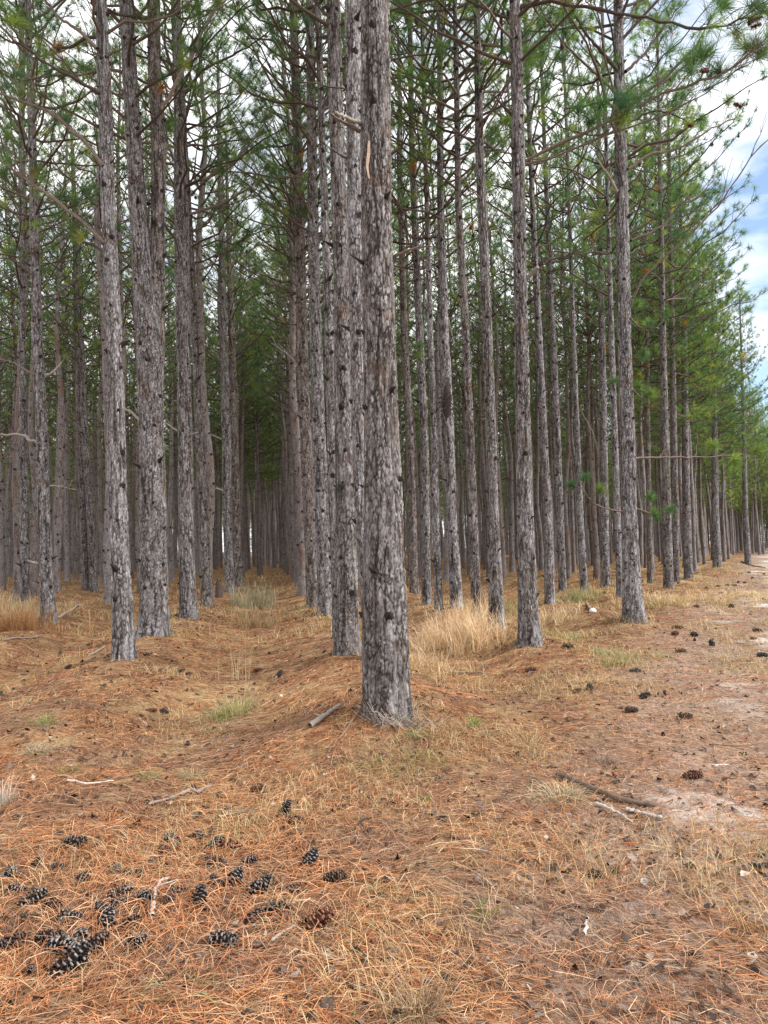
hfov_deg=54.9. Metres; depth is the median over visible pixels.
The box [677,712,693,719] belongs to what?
pine cone
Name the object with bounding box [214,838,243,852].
pine cone
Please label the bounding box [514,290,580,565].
pine tree
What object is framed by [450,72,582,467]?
pine tree
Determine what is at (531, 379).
pine tree
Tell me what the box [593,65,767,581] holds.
pine tree
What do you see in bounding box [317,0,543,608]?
pine tree
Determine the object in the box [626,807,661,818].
fallen branch
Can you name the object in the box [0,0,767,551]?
sky
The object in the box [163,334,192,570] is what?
pine tree
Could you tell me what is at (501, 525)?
pine tree
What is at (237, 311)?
pine tree
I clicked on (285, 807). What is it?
pine cone
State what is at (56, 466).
pine tree
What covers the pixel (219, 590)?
broken stump
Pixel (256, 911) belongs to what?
pine cone
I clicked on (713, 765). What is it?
fallen branch
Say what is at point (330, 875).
pine cone
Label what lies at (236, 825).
grass clump
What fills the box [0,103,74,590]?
pine tree
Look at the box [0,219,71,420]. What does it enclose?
pine tree
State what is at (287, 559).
pine tree
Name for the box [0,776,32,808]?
grass clump
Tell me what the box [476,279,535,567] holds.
pine tree
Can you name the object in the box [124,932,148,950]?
pine cone
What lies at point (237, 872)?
pine cone
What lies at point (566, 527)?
pine tree
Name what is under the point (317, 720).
fallen branch
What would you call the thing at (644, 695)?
pine cone
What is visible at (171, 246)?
pine tree
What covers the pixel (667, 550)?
pine tree
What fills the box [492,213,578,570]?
pine tree
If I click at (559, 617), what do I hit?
grass clump
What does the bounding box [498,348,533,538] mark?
pine tree
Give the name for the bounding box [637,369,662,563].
pine tree
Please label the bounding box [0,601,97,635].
grass clump
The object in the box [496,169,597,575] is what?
pine tree
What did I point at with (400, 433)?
pine tree
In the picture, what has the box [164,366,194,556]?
pine tree
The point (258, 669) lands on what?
pine cone
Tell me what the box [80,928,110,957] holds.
pine cone
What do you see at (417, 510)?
pine tree
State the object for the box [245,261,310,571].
pine tree
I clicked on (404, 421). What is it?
pine tree
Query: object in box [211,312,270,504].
pine tree
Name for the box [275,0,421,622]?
pine tree
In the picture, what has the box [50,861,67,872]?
pine cone
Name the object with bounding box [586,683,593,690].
pine cone
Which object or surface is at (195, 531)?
pine tree
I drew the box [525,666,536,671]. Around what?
pine cone
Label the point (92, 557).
pine tree
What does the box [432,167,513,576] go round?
pine tree
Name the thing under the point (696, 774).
pine cone
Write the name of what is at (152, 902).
fallen branch
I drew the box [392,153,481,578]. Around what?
pine tree
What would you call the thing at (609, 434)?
pine tree
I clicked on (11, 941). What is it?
pine cone
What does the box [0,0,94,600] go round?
pine tree
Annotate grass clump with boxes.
[0,590,78,617]
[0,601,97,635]
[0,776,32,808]
[3,740,73,759]
[20,710,60,726]
[53,763,83,775]
[123,963,244,1017]
[124,768,163,780]
[172,764,206,780]
[197,688,264,717]
[200,706,247,723]
[201,815,264,838]
[215,628,253,681]
[222,579,279,610]
[228,597,296,629]
[327,739,488,786]
[352,954,479,1023]
[354,640,492,678]
[363,713,524,749]
[408,591,515,651]
[408,604,517,656]
[417,592,506,634]
[442,712,568,770]
[463,590,561,613]
[489,631,525,668]
[506,773,613,809]
[516,600,584,625]
[542,626,601,641]
[555,582,615,602]
[583,650,642,669]
[592,642,684,663]
[592,753,613,764]
[609,588,763,605]
[643,594,691,608]
[702,587,767,598]
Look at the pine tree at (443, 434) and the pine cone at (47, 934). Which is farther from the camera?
the pine tree at (443, 434)
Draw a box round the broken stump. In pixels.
[214,580,222,597]
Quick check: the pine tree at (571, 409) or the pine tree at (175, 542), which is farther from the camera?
the pine tree at (175, 542)
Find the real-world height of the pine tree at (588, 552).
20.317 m
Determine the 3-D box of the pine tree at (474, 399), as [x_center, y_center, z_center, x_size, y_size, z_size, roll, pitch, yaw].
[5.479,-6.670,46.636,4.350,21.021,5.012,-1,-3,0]
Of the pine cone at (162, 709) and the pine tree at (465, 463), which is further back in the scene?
the pine tree at (465, 463)
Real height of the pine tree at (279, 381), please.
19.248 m
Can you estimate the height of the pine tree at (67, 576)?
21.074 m
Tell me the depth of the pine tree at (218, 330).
34.27 m
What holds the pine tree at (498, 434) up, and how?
on the ground at (734, 563)
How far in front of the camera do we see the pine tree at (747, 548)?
51.74 m
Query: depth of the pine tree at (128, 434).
55.61 m
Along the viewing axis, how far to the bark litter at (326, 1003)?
3.60 m
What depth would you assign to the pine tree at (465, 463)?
36.05 m
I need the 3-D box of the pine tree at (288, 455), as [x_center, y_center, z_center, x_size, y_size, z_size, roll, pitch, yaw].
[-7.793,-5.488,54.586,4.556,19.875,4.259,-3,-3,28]
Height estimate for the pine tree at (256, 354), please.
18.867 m
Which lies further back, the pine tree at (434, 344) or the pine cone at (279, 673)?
the pine tree at (434, 344)
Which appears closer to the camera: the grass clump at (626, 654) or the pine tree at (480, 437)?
the grass clump at (626, 654)
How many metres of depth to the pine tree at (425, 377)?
46.31 m
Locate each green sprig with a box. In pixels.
[81,840,111,853]
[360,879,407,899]
[400,724,433,740]
[464,896,502,924]
[466,716,485,726]
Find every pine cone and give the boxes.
[0,931,29,950]
[2,865,17,879]
[3,882,27,894]
[16,887,48,908]
[21,912,40,922]
[24,962,38,975]
[30,857,43,870]
[33,926,63,945]
[42,895,62,910]
[45,932,77,956]
[47,939,92,979]
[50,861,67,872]
[55,908,84,924]
[61,834,88,849]
[71,926,89,939]
[73,870,91,884]
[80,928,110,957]
[93,906,116,932]
[94,899,109,918]
[105,883,134,900]
[108,897,129,909]
[111,864,121,875]
[119,914,142,933]
[122,866,146,876]
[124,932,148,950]
[132,888,154,906]
[145,707,157,712]
[145,856,160,868]
[156,843,179,856]
[159,707,169,713]
[163,832,181,844]
[163,894,175,902]
[168,884,188,894]
[191,883,210,912]
[192,830,206,841]
[203,856,226,867]
[203,928,240,949]
[208,835,224,849]
[209,873,222,887]
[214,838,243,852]
[222,866,243,889]
[241,854,258,866]
[243,873,273,895]
[244,907,264,924]
[250,783,265,791]
[253,667,262,671]
[259,899,292,916]
[276,669,282,676]
[277,799,291,817]
[283,882,304,893]
[284,814,303,823]
[298,905,335,935]
[300,846,319,868]
[323,869,346,884]
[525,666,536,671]
[563,643,572,647]
[572,688,581,693]
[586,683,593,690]
[587,867,602,878]
[624,706,638,712]
[629,667,640,671]
[639,692,650,698]
[671,630,678,635]
[672,624,683,628]
[675,648,685,652]
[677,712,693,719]
[682,770,703,779]
[690,631,698,636]
[709,639,714,645]
[756,652,767,656]
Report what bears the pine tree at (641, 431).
on the ground at (734, 563)
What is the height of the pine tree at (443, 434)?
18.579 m
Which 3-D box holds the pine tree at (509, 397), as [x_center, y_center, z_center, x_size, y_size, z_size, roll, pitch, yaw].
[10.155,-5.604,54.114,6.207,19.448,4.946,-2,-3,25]
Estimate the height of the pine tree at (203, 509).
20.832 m
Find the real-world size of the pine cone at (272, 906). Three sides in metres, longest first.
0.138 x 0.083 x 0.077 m
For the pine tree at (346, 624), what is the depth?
9.52 m
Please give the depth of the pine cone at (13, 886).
3.26 m
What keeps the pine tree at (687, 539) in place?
on the ground at (734, 563)
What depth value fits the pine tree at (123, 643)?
9.74 m
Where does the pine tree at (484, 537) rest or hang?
on the ground at (734, 563)
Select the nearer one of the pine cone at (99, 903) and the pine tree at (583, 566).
the pine cone at (99, 903)
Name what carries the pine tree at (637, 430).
on the ground at (734, 563)
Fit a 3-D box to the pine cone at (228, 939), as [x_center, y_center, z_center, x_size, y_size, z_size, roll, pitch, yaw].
[-0.612,1.623,2.807,0.134,0.082,0.079,-1,9,5]
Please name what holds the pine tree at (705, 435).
on the ground at (734, 563)
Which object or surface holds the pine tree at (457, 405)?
on the ground at (734, 563)
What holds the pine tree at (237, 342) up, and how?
on the ground at (734, 563)
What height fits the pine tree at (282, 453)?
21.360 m
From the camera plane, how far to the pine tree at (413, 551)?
23.52 m
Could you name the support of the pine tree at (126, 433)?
on the ground at (734, 563)
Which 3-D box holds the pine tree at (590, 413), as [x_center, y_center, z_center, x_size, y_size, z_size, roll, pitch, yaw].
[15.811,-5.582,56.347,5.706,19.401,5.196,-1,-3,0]
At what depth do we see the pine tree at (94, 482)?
45.20 m
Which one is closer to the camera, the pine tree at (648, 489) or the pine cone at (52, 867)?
the pine cone at (52, 867)
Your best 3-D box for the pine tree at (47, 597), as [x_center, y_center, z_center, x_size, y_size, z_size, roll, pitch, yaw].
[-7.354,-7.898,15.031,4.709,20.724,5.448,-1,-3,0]
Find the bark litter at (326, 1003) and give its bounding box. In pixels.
[0,585,767,1023]
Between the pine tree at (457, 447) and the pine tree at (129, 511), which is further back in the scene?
the pine tree at (457, 447)
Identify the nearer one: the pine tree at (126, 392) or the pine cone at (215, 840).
the pine cone at (215, 840)
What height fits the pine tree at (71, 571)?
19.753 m
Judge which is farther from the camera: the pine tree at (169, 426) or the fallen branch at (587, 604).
the pine tree at (169, 426)
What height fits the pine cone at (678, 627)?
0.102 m
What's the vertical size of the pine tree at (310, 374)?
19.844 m
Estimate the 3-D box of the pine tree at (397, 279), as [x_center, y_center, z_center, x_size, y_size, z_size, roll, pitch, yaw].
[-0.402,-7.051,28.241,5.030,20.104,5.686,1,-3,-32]
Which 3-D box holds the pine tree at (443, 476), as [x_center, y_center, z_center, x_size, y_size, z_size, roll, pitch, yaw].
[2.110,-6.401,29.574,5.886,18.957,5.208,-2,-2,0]
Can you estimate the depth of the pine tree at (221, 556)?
63.17 m
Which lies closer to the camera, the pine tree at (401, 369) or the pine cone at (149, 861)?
the pine cone at (149, 861)
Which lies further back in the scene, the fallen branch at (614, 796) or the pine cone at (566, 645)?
the pine cone at (566, 645)
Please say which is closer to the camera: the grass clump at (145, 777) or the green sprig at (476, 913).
the green sprig at (476, 913)
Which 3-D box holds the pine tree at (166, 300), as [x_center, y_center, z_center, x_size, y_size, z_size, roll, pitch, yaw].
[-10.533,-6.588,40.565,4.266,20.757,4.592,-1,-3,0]
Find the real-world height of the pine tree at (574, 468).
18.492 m
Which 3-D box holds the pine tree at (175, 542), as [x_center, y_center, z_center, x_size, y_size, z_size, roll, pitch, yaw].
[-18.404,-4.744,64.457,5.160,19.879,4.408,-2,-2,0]
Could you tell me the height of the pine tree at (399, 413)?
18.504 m
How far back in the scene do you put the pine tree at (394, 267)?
26.20 m
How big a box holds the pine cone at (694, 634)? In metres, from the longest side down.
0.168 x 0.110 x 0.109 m
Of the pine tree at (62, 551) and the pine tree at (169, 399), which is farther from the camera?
the pine tree at (62, 551)
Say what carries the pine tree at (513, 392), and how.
on the ground at (734, 563)
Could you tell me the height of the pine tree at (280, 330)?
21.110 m
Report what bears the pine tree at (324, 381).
on the ground at (734, 563)
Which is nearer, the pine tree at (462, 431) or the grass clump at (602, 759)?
the grass clump at (602, 759)
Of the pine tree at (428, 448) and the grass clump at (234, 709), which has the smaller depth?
the grass clump at (234, 709)
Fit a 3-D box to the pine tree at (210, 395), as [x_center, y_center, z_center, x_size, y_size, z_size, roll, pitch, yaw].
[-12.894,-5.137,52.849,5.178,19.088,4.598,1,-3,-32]
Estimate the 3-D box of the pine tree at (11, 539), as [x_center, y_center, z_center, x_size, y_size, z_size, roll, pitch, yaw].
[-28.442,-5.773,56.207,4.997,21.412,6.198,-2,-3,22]
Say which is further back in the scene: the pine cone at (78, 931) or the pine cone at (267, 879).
the pine cone at (267, 879)
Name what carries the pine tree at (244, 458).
on the ground at (734, 563)
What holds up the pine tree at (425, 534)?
on the ground at (734, 563)
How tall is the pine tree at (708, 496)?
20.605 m
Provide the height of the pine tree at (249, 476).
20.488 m
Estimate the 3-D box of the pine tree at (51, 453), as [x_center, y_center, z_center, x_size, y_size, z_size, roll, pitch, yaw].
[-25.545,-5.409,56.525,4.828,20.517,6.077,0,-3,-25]
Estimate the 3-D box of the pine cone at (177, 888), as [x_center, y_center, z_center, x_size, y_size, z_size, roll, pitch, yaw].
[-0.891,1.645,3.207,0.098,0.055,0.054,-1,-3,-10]
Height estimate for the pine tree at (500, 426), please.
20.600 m
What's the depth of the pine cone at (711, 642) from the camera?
10.86 m
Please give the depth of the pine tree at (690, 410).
35.48 m
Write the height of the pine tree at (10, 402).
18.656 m
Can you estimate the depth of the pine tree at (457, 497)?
38.11 m
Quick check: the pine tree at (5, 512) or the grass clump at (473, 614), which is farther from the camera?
the pine tree at (5, 512)
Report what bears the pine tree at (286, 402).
on the ground at (734, 563)
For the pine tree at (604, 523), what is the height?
20.191 m
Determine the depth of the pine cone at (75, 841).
3.70 m
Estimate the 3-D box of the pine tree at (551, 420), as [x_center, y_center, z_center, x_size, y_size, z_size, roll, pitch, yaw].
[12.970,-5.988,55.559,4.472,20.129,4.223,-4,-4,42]
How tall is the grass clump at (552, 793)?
0.122 m
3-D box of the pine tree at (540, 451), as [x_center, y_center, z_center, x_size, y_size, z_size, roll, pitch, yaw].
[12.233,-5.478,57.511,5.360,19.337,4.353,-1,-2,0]
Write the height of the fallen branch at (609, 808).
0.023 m
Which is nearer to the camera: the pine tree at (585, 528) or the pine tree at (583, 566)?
the pine tree at (583, 566)
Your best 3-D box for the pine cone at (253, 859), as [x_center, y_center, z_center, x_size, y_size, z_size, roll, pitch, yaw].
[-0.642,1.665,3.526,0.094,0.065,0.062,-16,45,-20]
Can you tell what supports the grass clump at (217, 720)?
on the ground at (734, 563)
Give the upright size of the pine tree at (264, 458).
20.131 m
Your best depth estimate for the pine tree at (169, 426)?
57.61 m
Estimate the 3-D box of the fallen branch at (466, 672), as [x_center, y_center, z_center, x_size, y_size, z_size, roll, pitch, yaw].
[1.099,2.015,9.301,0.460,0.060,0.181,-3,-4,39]
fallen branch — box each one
[1,635,42,640]
[58,604,81,618]
[67,779,113,784]
[87,646,104,654]
[148,784,212,804]
[149,876,177,918]
[271,924,294,941]
[308,704,339,727]
[328,711,359,752]
[453,671,482,673]
[556,771,654,807]
[581,601,590,608]
[582,916,588,935]
[595,802,632,822]
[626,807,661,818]
[675,836,690,841]
[709,743,738,746]
[711,764,728,766]
[750,862,767,867]
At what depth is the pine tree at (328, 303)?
11.61 m
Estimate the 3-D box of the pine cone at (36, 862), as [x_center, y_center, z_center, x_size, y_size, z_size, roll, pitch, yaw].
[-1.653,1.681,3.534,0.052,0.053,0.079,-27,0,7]
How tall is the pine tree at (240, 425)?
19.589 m
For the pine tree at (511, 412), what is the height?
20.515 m
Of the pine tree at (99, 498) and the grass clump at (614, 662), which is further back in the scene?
the pine tree at (99, 498)
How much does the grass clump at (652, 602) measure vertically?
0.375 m
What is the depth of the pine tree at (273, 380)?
33.12 m
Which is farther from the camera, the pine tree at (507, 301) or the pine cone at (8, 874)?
the pine tree at (507, 301)
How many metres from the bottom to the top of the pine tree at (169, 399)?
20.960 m
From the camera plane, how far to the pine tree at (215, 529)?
58.00 m
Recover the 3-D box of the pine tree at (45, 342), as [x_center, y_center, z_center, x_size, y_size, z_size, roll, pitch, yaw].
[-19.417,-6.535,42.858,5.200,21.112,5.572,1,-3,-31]
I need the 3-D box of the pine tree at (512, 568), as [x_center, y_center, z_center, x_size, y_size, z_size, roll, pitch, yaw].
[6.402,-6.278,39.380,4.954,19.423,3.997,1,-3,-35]
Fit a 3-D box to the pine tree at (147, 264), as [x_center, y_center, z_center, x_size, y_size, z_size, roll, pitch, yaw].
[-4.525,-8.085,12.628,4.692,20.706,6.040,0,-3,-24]
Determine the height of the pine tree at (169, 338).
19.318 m
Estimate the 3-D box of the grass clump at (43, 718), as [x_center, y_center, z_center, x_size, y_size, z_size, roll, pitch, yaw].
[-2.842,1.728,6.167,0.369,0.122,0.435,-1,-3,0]
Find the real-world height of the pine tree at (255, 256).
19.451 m
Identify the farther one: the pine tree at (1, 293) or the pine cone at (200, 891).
the pine tree at (1, 293)
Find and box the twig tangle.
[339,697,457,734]
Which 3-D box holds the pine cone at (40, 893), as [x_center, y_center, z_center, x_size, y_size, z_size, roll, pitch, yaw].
[-1.506,1.666,3.179,0.126,0.090,0.084,-24,8,-38]
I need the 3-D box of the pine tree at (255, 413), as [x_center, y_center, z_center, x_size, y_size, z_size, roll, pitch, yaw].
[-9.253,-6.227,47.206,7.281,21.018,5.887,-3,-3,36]
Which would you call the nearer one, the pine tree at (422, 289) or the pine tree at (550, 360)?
the pine tree at (422, 289)
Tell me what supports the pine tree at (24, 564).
on the ground at (734, 563)
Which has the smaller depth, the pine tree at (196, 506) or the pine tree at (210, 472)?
the pine tree at (210, 472)
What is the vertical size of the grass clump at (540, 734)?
0.193 m
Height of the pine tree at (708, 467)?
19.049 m
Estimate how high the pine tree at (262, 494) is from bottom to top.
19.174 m
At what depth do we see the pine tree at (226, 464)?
25.02 m
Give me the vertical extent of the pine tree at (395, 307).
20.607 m
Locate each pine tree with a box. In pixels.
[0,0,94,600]
[0,0,122,606]
[0,0,163,623]
[0,0,225,660]
[0,0,268,638]
[0,44,126,591]
[0,48,102,596]
[0,96,43,318]
[0,100,129,590]
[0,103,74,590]
[0,125,72,466]
[0,181,92,583]
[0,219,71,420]
[0,225,49,581]
[0,277,13,411]
[0,279,35,465]
[0,297,35,576]
[1,279,52,470]
[1,296,56,512]
[1,308,55,573]
[1,317,28,542]
[3,89,133,592]
[3,227,93,577]
[4,298,65,455]
[5,175,127,539]
[7,344,70,513]
[8,0,172,603]
[8,254,74,519]
[17,187,99,580]
[26,237,129,579]
[26,292,102,573]
[27,260,92,457]
[28,318,72,533]
[38,33,175,471]
[44,265,136,575]
[45,272,131,472]
[46,156,135,582]
[47,308,103,573]
[47,347,92,547]
[47,363,90,569]
[48,337,90,571]
[55,0,310,618]
[59,24,174,592]
[61,180,172,483]
[68,336,127,534]
[69,274,136,482]
[71,245,174,578]
[74,59,217,389]
[84,131,212,445]
[86,333,132,529]
[88,320,136,467]
[89,257,176,450]
[90,0,281,606]
[91,361,137,490]
[94,0,290,598]
[96,241,175,576]
[102,308,137,491]
[102,347,137,570]
[122,161,214,490]
[125,292,167,434]
[127,205,217,580]
[130,286,192,441]
[135,291,177,484]
[149,16,288,592]
[163,250,215,495]
[163,284,220,573]
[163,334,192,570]
[163,347,177,499]
[164,226,228,434]
[164,264,239,534]
[164,350,194,567]
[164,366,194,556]
[164,368,177,568]
[165,110,286,587]
[165,191,220,466]
[165,337,221,452]
[166,178,264,522]
[169,167,283,544]
[172,0,398,607]
[173,0,445,615]
[173,313,221,474]
[174,0,473,638]
[191,0,347,488]
[191,225,283,494]
[191,236,286,576]
[191,268,275,499]
[191,336,221,569]
[194,342,221,567]
[195,356,222,567]
[204,199,284,566]
[204,250,288,575]
[207,284,268,566]
[208,280,276,571]
[210,292,288,546]
[210,326,277,569]
[210,364,220,566]
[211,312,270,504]
[214,0,346,595]
[214,406,272,493]
[216,313,277,566]
[218,382,276,498]
[225,49,333,527]
[227,180,333,578]
[235,78,333,587]
[237,111,333,583]
[238,212,325,576]
[238,235,310,572]
[238,288,296,574]
[240,201,309,574]
[244,175,324,482]
[245,246,311,496]
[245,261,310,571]
[246,343,287,553]
[246,359,278,568]
[246,442,272,559]
[247,0,361,656]
[247,410,274,566]
[248,360,287,568]
[249,302,310,491]
[251,351,287,567]
[259,312,288,569]
[262,319,311,568]
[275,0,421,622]
[288,166,426,361]
[297,293,326,457]
[306,108,424,322]
[308,166,413,347]
[308,269,325,429]
[309,257,396,389]
[310,307,327,488]
[314,0,567,616]
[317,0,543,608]
[317,11,403,297]
[323,0,528,605]
[323,0,559,611]
[330,0,432,723]
[341,0,767,647]
[390,0,479,594]
[390,0,595,628]
[392,151,452,577]
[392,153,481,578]
[392,206,454,575]
[393,233,434,412]
[394,125,506,582]
[394,288,426,429]
[395,293,430,492]
[396,280,460,496]
[396,304,412,415]
[396,330,428,524]
[397,252,461,523]
[399,371,419,564]
[401,351,444,466]
[402,307,442,564]
[410,200,514,574]
[410,211,476,464]
[411,185,503,525]
[411,305,459,503]
[416,363,463,485]
[417,287,478,496]
[424,0,643,604]
[426,270,483,568]
[428,363,485,563]
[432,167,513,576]
[434,118,552,578]
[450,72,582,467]
[451,248,501,474]
[452,232,536,479]
[453,288,514,501]
[453,297,509,564]
[454,256,512,569]
[454,321,478,467]
[454,355,484,507]
[455,283,534,532]
[461,374,515,482]
[466,0,630,591]
[470,217,550,571]
[472,335,515,475]
[474,378,500,479]
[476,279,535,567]
[484,324,539,502]
[486,0,767,624]
[490,172,570,573]
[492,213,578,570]
[494,0,653,591]
[494,264,560,491]
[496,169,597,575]
[498,0,723,597]
[498,311,552,495]
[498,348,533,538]
[498,381,539,454]
[499,328,548,449]
[500,215,586,529]
[506,311,561,564]
[511,134,616,578]
[512,382,573,533]
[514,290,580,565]
[526,44,674,586]
[527,113,633,579]
[529,196,607,572]
[529,259,597,535]
[529,263,586,559]
[531,392,564,496]
[532,326,580,456]
[532,356,565,477]
[546,188,638,573]
[547,317,598,563]
[547,345,609,562]
[548,384,594,558]
[556,172,709,533]
[556,238,614,569]
[559,300,609,565]
[559,324,610,484]
[561,334,611,560]
[570,284,614,479]
[573,0,761,588]
[575,79,727,583]
[576,200,644,381]
[577,139,726,553]
[580,311,638,562]
[585,233,659,567]
[592,212,745,478]
[592,341,659,564]
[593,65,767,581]
[593,182,736,572]
[594,345,643,528]
[605,136,740,516]
[607,357,654,530]
[608,126,741,578]
[634,255,757,566]
[634,281,738,500]
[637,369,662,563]
[638,326,757,471]
[643,310,660,560]
[650,171,753,570]
[650,328,741,562]
[650,329,738,533]
[651,330,734,462]
[653,277,767,564]
[670,372,731,529]
[677,243,767,567]
[691,340,736,560]
[691,352,753,559]
[697,313,767,561]
[702,285,767,563]
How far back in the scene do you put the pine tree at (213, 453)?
61.18 m
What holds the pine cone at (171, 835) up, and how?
on the ground at (734, 563)
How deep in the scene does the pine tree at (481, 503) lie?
54.65 m
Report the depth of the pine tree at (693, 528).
36.84 m
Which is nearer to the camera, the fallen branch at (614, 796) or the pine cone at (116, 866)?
the pine cone at (116, 866)
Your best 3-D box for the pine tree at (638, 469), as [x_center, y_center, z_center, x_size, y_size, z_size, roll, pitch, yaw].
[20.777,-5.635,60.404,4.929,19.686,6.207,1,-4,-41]
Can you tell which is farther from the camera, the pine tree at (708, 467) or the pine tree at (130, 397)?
the pine tree at (708, 467)
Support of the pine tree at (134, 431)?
on the ground at (734, 563)
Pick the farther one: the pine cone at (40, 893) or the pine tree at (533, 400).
the pine tree at (533, 400)
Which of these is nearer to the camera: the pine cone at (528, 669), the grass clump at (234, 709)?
the grass clump at (234, 709)
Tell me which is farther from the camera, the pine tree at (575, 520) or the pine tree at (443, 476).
the pine tree at (575, 520)
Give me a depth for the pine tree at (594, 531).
29.16 m
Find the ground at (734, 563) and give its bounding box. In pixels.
[0,547,767,1023]
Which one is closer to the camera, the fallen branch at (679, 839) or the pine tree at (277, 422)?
the fallen branch at (679, 839)
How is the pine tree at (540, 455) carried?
on the ground at (734, 563)
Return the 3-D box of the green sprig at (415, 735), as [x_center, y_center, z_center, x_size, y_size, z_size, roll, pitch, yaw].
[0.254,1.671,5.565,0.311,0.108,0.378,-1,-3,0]
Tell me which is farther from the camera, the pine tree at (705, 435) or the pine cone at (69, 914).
the pine tree at (705, 435)
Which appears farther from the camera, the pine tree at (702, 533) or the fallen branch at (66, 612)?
the pine tree at (702, 533)
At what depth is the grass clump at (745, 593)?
20.83 m
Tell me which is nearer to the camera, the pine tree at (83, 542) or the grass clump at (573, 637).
the grass clump at (573, 637)
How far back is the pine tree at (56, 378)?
47.84 m
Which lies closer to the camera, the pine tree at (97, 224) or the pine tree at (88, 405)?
the pine tree at (97, 224)
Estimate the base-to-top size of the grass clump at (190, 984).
0.076 m
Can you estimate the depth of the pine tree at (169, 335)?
30.88 m
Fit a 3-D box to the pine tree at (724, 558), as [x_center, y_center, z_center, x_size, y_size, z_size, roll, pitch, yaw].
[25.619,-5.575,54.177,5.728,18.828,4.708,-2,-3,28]
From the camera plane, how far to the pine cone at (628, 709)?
6.70 m
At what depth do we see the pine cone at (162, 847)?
3.67 m
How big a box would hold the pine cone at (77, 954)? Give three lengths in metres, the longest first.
0.157 x 0.114 x 0.105 m
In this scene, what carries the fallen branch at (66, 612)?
on the ground at (734, 563)
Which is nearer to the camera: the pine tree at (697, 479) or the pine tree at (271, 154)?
the pine tree at (271, 154)
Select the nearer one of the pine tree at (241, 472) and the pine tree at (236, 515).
the pine tree at (236, 515)
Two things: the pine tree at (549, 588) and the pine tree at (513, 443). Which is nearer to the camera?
the pine tree at (549, 588)
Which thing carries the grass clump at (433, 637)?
on the ground at (734, 563)
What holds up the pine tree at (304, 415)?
on the ground at (734, 563)
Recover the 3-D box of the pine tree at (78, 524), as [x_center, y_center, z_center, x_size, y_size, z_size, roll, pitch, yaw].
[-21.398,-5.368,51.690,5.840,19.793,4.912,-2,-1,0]
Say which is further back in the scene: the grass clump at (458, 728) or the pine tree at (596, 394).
the pine tree at (596, 394)
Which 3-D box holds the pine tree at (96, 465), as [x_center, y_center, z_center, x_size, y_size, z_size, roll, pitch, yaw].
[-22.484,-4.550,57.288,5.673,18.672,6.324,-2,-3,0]
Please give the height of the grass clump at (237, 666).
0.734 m
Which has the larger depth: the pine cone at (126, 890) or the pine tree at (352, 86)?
the pine tree at (352, 86)
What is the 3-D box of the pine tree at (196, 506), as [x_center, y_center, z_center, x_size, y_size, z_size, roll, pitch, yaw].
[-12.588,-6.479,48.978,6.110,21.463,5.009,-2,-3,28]
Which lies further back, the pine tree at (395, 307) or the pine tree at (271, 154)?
the pine tree at (395, 307)
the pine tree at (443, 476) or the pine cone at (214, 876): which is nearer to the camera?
the pine cone at (214, 876)
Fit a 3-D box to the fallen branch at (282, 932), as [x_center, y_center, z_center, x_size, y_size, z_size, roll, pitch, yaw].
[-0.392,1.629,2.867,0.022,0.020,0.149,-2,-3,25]
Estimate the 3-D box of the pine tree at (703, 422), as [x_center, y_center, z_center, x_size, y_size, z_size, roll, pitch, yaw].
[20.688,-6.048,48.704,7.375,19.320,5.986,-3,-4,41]
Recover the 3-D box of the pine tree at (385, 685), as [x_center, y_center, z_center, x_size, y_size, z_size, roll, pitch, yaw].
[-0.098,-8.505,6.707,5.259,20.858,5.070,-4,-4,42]
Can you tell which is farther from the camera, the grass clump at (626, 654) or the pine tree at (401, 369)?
the pine tree at (401, 369)
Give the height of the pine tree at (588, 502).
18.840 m
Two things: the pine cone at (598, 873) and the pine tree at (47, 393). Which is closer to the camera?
the pine cone at (598, 873)
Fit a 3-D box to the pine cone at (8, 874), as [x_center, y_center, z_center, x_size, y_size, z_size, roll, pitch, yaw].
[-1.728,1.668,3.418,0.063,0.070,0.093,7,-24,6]
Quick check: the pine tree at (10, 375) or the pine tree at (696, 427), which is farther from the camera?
the pine tree at (10, 375)
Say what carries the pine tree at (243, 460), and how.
on the ground at (734, 563)

